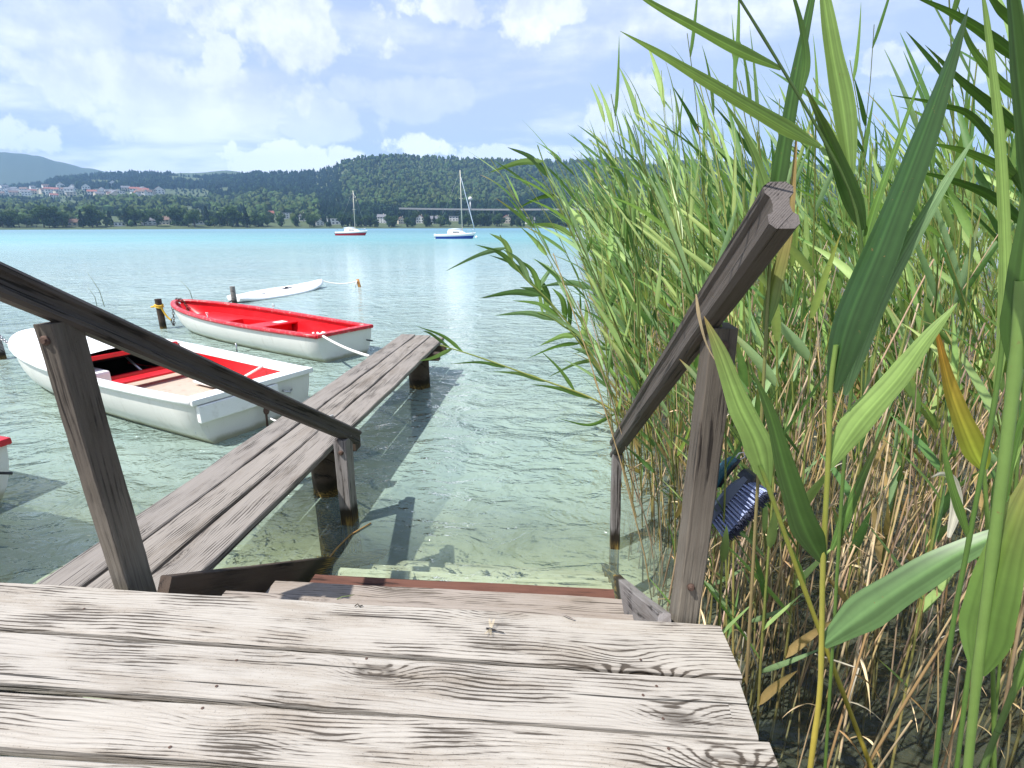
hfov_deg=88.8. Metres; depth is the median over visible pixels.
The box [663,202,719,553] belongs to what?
reed
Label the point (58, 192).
house
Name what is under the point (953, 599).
dry stalk
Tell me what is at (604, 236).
reed
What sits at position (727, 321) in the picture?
reed
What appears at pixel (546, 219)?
tree
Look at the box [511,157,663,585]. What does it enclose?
reed
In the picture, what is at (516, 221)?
tree
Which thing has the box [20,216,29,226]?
tree
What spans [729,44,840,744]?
reed
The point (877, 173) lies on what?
reed
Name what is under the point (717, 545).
dry stalk
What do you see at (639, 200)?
reed
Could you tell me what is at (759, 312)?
reed
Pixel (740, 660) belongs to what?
dry stalk
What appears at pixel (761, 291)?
reed
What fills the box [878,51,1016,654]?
reed
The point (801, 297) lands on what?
reed
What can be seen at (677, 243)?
reed
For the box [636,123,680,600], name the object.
reed
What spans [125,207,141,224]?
tree
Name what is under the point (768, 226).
handrail
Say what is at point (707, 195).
reed
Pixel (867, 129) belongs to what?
reed
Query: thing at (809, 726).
dry stalk
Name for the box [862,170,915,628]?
reed
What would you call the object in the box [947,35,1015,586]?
reed
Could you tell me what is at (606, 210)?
reed
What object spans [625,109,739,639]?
reed
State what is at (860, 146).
reed
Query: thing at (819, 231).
reed
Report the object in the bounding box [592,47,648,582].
reed
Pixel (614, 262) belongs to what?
reed
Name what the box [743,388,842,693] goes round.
dry stalk
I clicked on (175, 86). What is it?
sky
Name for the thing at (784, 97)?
reed
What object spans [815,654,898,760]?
dry stalk
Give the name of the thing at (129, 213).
tree
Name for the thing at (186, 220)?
tree
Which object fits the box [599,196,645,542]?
reed
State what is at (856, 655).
dry stalk
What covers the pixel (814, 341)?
reed
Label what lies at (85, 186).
house
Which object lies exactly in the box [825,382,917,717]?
dry stalk
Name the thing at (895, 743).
dry stalk
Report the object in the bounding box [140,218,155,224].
house
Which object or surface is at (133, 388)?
rowing boat
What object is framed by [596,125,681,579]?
reed
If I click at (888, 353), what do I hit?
reed
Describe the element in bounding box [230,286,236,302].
mooring post
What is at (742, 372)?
reed
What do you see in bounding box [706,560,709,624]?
dry stalk
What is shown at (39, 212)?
tree
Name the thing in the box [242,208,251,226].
tree
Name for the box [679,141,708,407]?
reed
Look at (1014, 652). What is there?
dry stalk
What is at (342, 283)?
board line
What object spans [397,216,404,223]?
house
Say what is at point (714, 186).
reed
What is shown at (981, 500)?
reed
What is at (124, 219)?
tree
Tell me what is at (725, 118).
reed
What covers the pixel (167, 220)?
house
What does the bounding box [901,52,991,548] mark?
reed
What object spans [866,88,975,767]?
reed
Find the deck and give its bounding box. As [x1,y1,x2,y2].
[0,583,778,767]
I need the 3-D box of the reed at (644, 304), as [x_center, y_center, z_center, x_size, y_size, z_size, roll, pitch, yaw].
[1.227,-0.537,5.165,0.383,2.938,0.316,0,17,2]
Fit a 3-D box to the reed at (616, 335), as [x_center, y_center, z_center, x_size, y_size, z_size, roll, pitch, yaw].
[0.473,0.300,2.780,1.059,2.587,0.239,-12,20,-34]
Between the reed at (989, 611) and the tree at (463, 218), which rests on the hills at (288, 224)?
the tree at (463, 218)
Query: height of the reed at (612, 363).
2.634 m
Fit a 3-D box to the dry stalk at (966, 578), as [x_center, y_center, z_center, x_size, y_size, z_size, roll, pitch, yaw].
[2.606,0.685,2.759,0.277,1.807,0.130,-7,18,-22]
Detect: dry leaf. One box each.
[695,294,713,357]
[931,472,962,537]
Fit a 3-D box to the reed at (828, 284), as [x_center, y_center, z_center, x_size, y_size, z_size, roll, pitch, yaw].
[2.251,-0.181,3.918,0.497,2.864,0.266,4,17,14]
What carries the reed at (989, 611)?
on the lake bed at (546, 541)
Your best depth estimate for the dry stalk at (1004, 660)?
2.81 m
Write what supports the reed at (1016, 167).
on the lake bed at (546, 541)
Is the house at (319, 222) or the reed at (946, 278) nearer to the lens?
the reed at (946, 278)
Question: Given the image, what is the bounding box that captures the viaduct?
[399,208,597,213]
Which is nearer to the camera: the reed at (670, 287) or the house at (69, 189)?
the reed at (670, 287)
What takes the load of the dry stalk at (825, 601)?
on the lake bed at (546, 541)
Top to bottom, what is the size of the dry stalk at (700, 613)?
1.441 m
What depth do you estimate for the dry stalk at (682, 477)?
3.50 m
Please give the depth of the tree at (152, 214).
570.62 m
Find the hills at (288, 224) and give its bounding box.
[0,157,1018,229]
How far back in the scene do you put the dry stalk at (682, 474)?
3.89 m
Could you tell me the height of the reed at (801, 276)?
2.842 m
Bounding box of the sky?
[0,0,1023,266]
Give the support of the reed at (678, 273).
on the lake bed at (546, 541)
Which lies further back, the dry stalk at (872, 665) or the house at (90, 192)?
the house at (90, 192)
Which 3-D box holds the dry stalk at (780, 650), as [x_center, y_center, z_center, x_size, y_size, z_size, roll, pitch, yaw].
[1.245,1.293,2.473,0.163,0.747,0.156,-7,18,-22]
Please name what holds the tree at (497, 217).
on the hills at (288, 224)
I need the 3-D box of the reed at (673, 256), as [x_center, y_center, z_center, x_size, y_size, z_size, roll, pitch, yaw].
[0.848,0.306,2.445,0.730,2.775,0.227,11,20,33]
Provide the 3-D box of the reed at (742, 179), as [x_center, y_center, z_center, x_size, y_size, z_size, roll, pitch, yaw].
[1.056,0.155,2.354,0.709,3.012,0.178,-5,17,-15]
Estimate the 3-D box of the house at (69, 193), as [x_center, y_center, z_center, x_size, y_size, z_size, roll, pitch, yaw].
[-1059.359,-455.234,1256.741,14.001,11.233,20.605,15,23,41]
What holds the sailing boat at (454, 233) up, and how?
on the water
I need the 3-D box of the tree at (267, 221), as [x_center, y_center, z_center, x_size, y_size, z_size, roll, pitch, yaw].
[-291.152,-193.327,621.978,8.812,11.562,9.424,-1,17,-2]
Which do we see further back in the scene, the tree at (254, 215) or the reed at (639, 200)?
the tree at (254, 215)
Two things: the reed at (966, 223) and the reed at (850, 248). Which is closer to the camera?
the reed at (966, 223)
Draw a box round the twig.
[329,522,370,556]
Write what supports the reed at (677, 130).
on the lake bed at (546, 541)
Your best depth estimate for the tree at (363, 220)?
655.46 m
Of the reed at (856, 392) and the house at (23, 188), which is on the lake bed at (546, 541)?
the reed at (856, 392)
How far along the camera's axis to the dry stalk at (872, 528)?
3.26 m
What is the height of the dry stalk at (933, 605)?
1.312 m
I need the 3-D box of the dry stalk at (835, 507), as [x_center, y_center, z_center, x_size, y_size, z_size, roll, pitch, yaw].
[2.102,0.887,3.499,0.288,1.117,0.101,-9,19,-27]
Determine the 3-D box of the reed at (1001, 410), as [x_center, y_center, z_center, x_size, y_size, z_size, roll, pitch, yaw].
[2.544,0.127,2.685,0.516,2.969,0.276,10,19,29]
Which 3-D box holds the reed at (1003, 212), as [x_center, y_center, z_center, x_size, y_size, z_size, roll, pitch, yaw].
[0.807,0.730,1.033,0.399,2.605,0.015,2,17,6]
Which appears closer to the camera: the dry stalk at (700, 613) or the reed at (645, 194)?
the dry stalk at (700, 613)
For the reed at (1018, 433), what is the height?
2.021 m
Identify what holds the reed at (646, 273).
on the lake bed at (546, 541)
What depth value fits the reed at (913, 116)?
2.35 m
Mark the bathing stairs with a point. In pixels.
(606, 593)
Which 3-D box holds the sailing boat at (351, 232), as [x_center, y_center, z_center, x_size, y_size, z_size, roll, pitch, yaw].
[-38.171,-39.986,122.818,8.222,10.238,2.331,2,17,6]
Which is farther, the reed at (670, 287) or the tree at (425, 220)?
the tree at (425, 220)
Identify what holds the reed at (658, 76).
on the lake bed at (546, 541)
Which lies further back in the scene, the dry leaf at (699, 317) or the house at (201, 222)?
the house at (201, 222)
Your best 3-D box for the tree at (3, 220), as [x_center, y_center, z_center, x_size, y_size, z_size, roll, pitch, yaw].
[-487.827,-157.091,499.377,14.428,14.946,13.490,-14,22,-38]
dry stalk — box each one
[624,457,658,596]
[656,418,680,514]
[658,554,673,603]
[661,485,683,566]
[667,405,690,578]
[670,416,691,564]
[672,438,688,523]
[698,586,705,624]
[703,459,753,589]
[703,537,773,623]
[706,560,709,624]
[721,534,772,657]
[730,543,749,650]
[734,469,824,630]
[735,631,761,676]
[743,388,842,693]
[758,515,788,683]
[768,504,795,719]
[768,600,789,710]
[782,542,891,739]
[782,669,825,767]
[790,503,838,708]
[792,536,809,765]
[804,484,829,667]
[804,538,866,655]
[808,453,855,588]
[811,342,833,534]
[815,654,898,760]
[824,525,902,669]
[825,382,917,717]
[825,416,987,668]
[825,492,861,614]
[827,494,908,767]
[832,453,848,596]
[836,433,890,767]
[844,423,890,588]
[847,579,878,710]
[850,621,934,767]
[855,426,873,584]
[860,327,886,515]
[864,613,959,767]
[865,413,883,586]
[870,333,891,534]
[875,464,925,546]
[877,720,911,767]
[882,379,941,525]
[899,498,935,661]
[907,495,924,543]
[910,476,979,689]
[917,427,954,651]
[919,384,986,631]
[928,464,970,545]
[928,629,962,727]
[939,480,976,662]
[941,680,970,767]
[942,666,986,767]
[943,460,1021,635]
[951,375,991,539]
[974,478,992,533]
[980,675,1012,736]
[997,592,1023,748]
[1001,616,1023,669]
[1005,649,1023,767]
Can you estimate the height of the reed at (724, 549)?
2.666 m
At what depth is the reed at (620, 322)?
3.69 m
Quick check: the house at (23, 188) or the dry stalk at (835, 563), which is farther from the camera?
the house at (23, 188)
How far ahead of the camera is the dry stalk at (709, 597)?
2.31 m
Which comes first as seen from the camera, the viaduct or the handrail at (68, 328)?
the handrail at (68, 328)
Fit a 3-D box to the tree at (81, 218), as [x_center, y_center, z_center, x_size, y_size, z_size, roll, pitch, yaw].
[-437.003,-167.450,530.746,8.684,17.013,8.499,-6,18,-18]
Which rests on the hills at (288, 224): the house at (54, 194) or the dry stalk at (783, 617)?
the house at (54, 194)
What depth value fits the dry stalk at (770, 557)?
2.14 m
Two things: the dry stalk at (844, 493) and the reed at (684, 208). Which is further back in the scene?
the reed at (684, 208)
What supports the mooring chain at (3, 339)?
attached to the mooring post at (2, 354)
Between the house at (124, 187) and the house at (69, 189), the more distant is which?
the house at (124, 187)
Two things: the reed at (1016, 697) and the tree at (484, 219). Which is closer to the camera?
the reed at (1016, 697)
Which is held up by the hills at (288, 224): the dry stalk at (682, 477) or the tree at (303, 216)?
the tree at (303, 216)
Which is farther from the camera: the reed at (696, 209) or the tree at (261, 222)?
the tree at (261, 222)
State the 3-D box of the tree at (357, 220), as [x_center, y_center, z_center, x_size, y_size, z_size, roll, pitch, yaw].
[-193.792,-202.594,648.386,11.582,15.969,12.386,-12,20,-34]
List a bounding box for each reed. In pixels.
[417,326,669,479]
[448,234,657,488]
[482,255,650,459]
[489,145,651,472]
[496,287,626,407]
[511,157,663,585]
[527,179,660,599]
[561,216,627,424]
[568,133,655,529]
[576,165,645,482]
[577,122,632,517]
[579,126,659,487]
[582,166,636,467]
[586,83,633,400]
[587,125,640,415]
[590,84,656,551]
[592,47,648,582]
[593,148,637,348]
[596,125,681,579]
[599,156,657,480]
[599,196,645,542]
[600,113,656,467]
[600,170,647,519]
[603,143,763,614]
[604,190,686,471]
[607,149,629,407]
[611,167,755,707]
[612,69,681,569]
[613,113,682,559]
[613,181,651,507]
[616,111,651,513]
[618,174,658,398]
[620,0,924,767]
[620,113,656,440]
[621,112,656,483]
[624,71,694,478]
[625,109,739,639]
[628,183,668,465]
[631,133,719,540]
[633,51,693,467]
[634,134,760,596]
[635,164,691,415]
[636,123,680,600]
[636,143,693,470]
[637,166,716,624]
[639,100,700,528]
[645,89,687,417]
[646,67,695,431]
[647,111,678,434]
[647,121,780,684]
[649,136,687,394]
[651,145,687,523]
[653,215,688,455]
[661,184,731,624]
[662,0,705,300]
[662,116,817,712]
[662,149,719,462]
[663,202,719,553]
[664,89,685,278]
[669,101,804,667]
[671,45,788,655]
[672,119,701,429]
[673,143,702,464]
[676,145,711,266]
[679,137,727,489]
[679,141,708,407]
[682,161,747,557]
[683,164,722,455]
[683,196,799,612]
[685,128,716,267]
[687,100,745,635]
[692,158,764,639]
[693,94,733,587]
[697,47,764,561]
[698,222,819,685]
[699,1,775,611]
[700,20,791,663]
[704,64,826,738]
[704,316,873,767]
[709,119,730,240]
[711,25,764,596]
[711,169,737,573]
[713,130,738,440]
[722,0,814,701]
[722,113,751,443]
[723,124,755,396]
[723,192,766,431]
[728,42,809,638]
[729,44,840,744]
[738,161,749,365]
[739,58,786,661]
[745,74,825,572]
[746,188,821,515]
[748,202,770,418]
[751,8,987,767]
[751,97,834,602]
[755,127,808,408]
[763,126,791,417]
[766,95,826,495]
[769,132,806,454]
[770,70,893,708]
[777,177,823,481]
[778,84,809,367]
[781,189,839,403]
[788,193,819,463]
[795,83,872,733]
[796,159,840,511]
[796,167,920,552]
[796,199,841,484]
[798,37,875,597]
[801,0,888,490]
[801,103,848,560]
[811,155,862,563]
[813,7,880,527]
[815,174,866,501]
[832,127,921,682]
[832,141,885,556]
[832,200,848,411]
[834,150,917,519]
[845,149,890,498]
[846,167,859,479]
[849,118,879,466]
[854,116,938,699]
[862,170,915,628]
[862,202,924,467]
[863,119,904,485]
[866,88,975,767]
[868,33,935,681]
[871,90,900,385]
[872,49,944,678]
[872,180,1015,751]
[873,110,982,444]
[874,0,980,749]
[878,51,930,540]
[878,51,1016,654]
[892,0,1023,767]
[893,0,1013,667]
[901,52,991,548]
[901,87,996,530]
[902,197,997,635]
[905,119,947,469]
[909,124,970,544]
[921,92,996,531]
[923,52,994,553]
[932,0,1011,767]
[936,334,1023,767]
[939,124,1018,405]
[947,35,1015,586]
[948,0,1020,734]
[949,45,1016,447]
[951,59,1014,668]
[954,400,1023,767]
[959,0,1023,767]
[967,198,1023,710]
[970,163,1017,506]
[979,649,1023,767]
[992,204,1023,482]
[1006,715,1023,767]
[1013,689,1019,702]
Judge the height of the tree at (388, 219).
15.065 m
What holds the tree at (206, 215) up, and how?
on the hills at (288, 224)
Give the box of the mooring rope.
[312,331,369,356]
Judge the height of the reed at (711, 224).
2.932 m
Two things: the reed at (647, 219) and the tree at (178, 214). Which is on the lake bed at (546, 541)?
the reed at (647, 219)
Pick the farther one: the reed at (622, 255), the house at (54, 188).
the house at (54, 188)
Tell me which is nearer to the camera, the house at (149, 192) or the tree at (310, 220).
the tree at (310, 220)
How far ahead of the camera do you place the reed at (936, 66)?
2.09 m
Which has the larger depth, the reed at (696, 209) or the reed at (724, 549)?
the reed at (696, 209)
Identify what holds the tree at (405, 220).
on the hills at (288, 224)
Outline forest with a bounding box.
[0,152,1018,226]
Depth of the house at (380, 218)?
716.52 m
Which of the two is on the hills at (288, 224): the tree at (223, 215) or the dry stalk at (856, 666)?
the tree at (223, 215)
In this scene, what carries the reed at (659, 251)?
on the lake bed at (546, 541)
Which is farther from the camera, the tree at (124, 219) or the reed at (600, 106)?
the tree at (124, 219)
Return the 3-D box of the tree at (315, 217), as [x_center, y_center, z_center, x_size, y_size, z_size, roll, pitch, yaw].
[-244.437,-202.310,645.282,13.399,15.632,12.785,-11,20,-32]
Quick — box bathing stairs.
[157,549,670,621]
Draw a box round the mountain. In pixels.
[0,152,104,184]
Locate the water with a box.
[0,228,1023,758]
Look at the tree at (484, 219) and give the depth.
680.77 m
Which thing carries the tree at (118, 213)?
on the hills at (288, 224)
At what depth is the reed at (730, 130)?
3.54 m
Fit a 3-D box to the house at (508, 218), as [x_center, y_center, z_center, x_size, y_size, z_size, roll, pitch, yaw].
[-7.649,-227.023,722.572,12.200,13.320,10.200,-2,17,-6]
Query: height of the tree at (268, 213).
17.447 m
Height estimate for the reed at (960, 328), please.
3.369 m
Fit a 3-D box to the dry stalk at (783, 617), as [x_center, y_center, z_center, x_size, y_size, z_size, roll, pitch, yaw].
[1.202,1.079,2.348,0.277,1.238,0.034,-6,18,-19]
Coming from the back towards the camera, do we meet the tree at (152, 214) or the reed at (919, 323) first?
the tree at (152, 214)
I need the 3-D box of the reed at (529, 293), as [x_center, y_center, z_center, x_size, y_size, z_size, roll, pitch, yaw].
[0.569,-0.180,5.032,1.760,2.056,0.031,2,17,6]
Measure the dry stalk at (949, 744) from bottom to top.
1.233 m
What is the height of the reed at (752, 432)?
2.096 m
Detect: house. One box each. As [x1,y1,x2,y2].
[8,190,18,195]
[19,187,28,192]
[20,190,31,195]
[38,188,43,193]
[44,189,51,193]
[49,193,58,198]
[50,187,59,192]
[52,190,63,194]
[63,187,74,192]
[65,192,76,196]
[67,218,78,225]
[81,184,90,190]
[86,189,96,194]
[92,191,103,195]
[108,191,119,195]
[113,222,125,225]
[121,186,129,190]
[129,186,139,191]
[135,189,147,195]
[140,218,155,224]
[146,190,152,195]
[154,186,164,193]
[158,216,171,224]
[192,220,204,224]
[282,212,290,218]
[315,219,323,225]
[326,218,340,224]
[377,213,386,222]
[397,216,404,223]
[416,214,422,222]
[449,216,457,220]
[503,215,510,222]
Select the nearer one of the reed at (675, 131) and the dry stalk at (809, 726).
the dry stalk at (809, 726)
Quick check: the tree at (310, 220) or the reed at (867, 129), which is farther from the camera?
the tree at (310, 220)
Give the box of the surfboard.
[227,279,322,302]
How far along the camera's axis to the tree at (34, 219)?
513.81 m
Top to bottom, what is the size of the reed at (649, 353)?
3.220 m
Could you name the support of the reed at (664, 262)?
on the lake bed at (546, 541)
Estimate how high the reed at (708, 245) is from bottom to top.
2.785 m
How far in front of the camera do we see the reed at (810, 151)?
2.54 m
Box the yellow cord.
[151,304,170,320]
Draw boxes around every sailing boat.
[334,195,366,235]
[434,171,475,238]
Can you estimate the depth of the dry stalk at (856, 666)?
1.68 m
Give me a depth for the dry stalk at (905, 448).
3.81 m
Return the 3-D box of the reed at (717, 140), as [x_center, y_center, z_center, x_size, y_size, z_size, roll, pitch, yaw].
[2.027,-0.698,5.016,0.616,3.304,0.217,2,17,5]
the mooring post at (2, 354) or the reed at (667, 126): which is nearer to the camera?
the reed at (667, 126)
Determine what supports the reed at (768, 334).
on the lake bed at (546, 541)
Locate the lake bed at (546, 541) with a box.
[0,261,1023,767]
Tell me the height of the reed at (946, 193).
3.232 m
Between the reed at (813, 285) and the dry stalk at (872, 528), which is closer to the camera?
the dry stalk at (872, 528)
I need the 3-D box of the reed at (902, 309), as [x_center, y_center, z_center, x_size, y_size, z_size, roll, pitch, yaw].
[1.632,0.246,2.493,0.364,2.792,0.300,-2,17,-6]
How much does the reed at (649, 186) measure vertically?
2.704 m
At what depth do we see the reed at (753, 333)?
2.51 m
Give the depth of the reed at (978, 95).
1.29 m
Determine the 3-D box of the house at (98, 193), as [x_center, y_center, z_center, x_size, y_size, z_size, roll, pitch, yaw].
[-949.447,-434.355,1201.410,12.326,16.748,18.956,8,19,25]
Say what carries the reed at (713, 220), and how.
on the lake bed at (546, 541)
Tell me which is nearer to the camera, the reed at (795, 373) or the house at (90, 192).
the reed at (795, 373)
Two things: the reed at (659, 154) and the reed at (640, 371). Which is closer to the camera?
the reed at (640, 371)
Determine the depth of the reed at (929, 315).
2.07 m
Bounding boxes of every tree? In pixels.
[0,212,7,226]
[6,215,14,227]
[8,210,24,226]
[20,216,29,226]
[29,205,47,227]
[29,216,39,226]
[42,215,51,227]
[44,206,60,227]
[58,211,68,226]
[63,206,72,212]
[77,210,86,227]
[82,206,97,227]
[83,205,105,225]
[102,216,110,225]
[113,210,122,220]
[122,208,129,225]
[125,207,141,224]
[126,210,136,222]
[136,209,149,225]
[145,208,163,225]
[166,207,180,225]
[171,207,185,225]
[182,216,191,226]
[186,209,199,226]
[202,206,210,222]
[209,216,217,226]
[216,213,222,225]
[218,205,233,225]
[226,206,242,225]
[227,215,234,226]
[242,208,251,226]
[249,212,263,226]
[257,217,263,226]
[264,210,274,218]
[264,216,270,225]
[275,213,285,225]
[300,213,305,221]
[306,217,314,224]
[309,213,318,223]
[337,214,345,226]
[350,214,360,224]
[360,215,368,223]
[367,216,372,225]
[383,215,393,226]
[403,217,409,224]
[410,211,420,221]
[422,214,428,226]
[435,214,444,226]
[459,216,466,224]
[464,214,471,226]
[472,215,477,226]
[477,213,484,222]
[481,215,486,224]
[491,213,501,225]
[498,213,505,225]
[515,217,518,225]
[542,213,552,222]
[550,213,559,222]
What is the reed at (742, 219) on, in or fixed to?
on the lake bed at (546, 541)
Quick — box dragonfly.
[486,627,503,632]
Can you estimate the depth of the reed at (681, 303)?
3.71 m
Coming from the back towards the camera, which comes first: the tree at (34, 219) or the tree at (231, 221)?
the tree at (231, 221)
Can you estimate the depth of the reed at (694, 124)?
2.76 m
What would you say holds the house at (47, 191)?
on the hills at (288, 224)
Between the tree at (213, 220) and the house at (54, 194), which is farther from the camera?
the house at (54, 194)
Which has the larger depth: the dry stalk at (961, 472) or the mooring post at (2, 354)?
the mooring post at (2, 354)
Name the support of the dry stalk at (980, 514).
on the lake bed at (546, 541)
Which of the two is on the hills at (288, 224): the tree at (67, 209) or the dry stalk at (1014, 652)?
the tree at (67, 209)
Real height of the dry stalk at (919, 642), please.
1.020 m
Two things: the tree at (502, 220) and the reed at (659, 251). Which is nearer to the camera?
the reed at (659, 251)
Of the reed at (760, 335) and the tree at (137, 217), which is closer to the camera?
the reed at (760, 335)
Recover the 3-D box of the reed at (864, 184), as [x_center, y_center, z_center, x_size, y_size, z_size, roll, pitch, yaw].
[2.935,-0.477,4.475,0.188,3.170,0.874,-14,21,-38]
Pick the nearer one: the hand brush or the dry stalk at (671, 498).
the hand brush
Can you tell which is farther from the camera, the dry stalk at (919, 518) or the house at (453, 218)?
the house at (453, 218)
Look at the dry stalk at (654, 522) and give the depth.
3.34 m
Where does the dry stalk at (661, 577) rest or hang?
on the lake bed at (546, 541)
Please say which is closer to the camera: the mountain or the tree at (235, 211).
the tree at (235, 211)
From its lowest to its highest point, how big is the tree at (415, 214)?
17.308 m
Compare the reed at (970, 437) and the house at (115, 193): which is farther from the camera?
the house at (115, 193)
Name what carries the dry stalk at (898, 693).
on the lake bed at (546, 541)
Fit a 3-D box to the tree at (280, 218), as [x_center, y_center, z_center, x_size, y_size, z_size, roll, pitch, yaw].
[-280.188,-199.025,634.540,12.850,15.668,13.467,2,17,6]
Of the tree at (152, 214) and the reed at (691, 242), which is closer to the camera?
the reed at (691, 242)
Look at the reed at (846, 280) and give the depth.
4.63 m
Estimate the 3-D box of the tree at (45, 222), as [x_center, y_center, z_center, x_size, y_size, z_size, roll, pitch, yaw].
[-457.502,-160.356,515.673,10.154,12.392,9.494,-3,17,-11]
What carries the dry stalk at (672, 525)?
on the lake bed at (546, 541)
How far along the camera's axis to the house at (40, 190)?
1474.80 m
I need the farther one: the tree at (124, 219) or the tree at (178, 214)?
the tree at (178, 214)
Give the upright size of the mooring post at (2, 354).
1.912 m
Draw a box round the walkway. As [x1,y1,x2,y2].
[0,334,446,696]
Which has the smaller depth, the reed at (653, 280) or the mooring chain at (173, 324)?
the reed at (653, 280)
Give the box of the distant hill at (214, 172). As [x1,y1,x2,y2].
[175,170,240,176]
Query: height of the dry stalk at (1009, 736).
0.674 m
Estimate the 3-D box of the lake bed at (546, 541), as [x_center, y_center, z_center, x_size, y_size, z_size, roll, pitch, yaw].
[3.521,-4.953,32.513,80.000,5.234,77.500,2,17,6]
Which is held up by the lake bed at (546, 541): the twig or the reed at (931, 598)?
the reed at (931, 598)
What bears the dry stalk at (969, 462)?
on the lake bed at (546, 541)
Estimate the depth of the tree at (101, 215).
548.58 m
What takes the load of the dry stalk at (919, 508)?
on the lake bed at (546, 541)
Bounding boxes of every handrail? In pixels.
[0,262,361,591]
[609,182,799,623]
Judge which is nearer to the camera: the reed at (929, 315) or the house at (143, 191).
the reed at (929, 315)
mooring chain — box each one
[0,335,7,343]
[171,307,174,325]
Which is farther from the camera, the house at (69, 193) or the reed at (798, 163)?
the house at (69, 193)
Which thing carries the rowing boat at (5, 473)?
on the water
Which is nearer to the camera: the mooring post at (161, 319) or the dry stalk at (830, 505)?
the dry stalk at (830, 505)
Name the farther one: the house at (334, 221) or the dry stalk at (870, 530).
the house at (334, 221)
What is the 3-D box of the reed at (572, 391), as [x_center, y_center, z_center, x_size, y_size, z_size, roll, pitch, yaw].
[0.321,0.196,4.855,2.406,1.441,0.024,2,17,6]
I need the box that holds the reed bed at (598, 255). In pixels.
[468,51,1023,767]
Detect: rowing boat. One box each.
[0,436,12,499]
[8,328,312,443]
[170,299,372,362]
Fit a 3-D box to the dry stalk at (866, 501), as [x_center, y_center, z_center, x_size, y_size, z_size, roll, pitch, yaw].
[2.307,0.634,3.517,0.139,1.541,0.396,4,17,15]
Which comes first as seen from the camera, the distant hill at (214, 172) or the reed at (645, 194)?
the reed at (645, 194)
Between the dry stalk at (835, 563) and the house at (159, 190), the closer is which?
the dry stalk at (835, 563)
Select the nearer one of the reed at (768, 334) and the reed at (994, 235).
the reed at (994, 235)
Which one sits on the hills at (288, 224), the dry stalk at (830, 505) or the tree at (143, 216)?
the tree at (143, 216)
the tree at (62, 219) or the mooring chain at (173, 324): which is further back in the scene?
the tree at (62, 219)
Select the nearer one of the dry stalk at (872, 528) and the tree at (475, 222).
the dry stalk at (872, 528)
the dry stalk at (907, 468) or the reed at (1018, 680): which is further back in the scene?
the dry stalk at (907, 468)
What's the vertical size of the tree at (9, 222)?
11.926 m
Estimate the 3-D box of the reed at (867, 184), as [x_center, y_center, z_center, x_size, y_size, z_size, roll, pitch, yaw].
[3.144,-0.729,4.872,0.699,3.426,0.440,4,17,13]
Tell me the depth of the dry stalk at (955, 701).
1.86 m
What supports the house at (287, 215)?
on the hills at (288, 224)
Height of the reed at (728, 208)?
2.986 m
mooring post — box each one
[0,340,6,359]
[154,299,166,328]
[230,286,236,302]
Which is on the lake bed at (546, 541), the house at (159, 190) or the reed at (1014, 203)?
the reed at (1014, 203)
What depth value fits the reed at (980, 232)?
3.45 m
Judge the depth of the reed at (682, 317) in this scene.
3.76 m
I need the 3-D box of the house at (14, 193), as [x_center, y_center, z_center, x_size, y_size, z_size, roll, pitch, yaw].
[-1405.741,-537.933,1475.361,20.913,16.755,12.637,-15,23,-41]
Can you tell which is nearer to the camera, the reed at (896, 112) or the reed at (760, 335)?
the reed at (760, 335)
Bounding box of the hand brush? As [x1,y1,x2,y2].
[712,452,775,541]
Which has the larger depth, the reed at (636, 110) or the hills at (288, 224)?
the hills at (288, 224)
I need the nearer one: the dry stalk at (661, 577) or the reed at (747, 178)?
the dry stalk at (661, 577)
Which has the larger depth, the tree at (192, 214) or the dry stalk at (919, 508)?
the tree at (192, 214)
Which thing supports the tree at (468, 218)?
on the hills at (288, 224)
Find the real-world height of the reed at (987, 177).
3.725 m
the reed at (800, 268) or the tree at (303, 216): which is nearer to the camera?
the reed at (800, 268)
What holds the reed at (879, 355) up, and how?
on the lake bed at (546, 541)
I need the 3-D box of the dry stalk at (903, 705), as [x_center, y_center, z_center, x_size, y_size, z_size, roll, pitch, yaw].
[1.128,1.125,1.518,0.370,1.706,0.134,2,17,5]
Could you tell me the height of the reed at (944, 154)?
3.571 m
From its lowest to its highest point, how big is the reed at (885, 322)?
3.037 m
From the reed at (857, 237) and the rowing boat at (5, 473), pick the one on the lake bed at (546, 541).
the reed at (857, 237)
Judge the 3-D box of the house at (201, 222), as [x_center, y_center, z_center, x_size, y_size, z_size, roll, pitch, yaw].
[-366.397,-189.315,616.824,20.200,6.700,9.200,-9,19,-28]
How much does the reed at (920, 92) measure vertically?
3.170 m
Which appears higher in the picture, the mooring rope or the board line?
the board line
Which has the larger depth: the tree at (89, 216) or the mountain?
the mountain
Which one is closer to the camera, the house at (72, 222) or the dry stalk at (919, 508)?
the dry stalk at (919, 508)
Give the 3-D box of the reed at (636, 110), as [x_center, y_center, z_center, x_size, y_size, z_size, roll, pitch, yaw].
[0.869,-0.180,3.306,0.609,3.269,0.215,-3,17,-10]
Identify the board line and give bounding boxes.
[322,280,356,286]
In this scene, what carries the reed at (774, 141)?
on the lake bed at (546, 541)
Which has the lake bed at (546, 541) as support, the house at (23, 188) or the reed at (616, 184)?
the reed at (616, 184)
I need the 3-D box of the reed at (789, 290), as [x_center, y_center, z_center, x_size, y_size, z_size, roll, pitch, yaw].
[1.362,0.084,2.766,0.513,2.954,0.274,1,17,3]

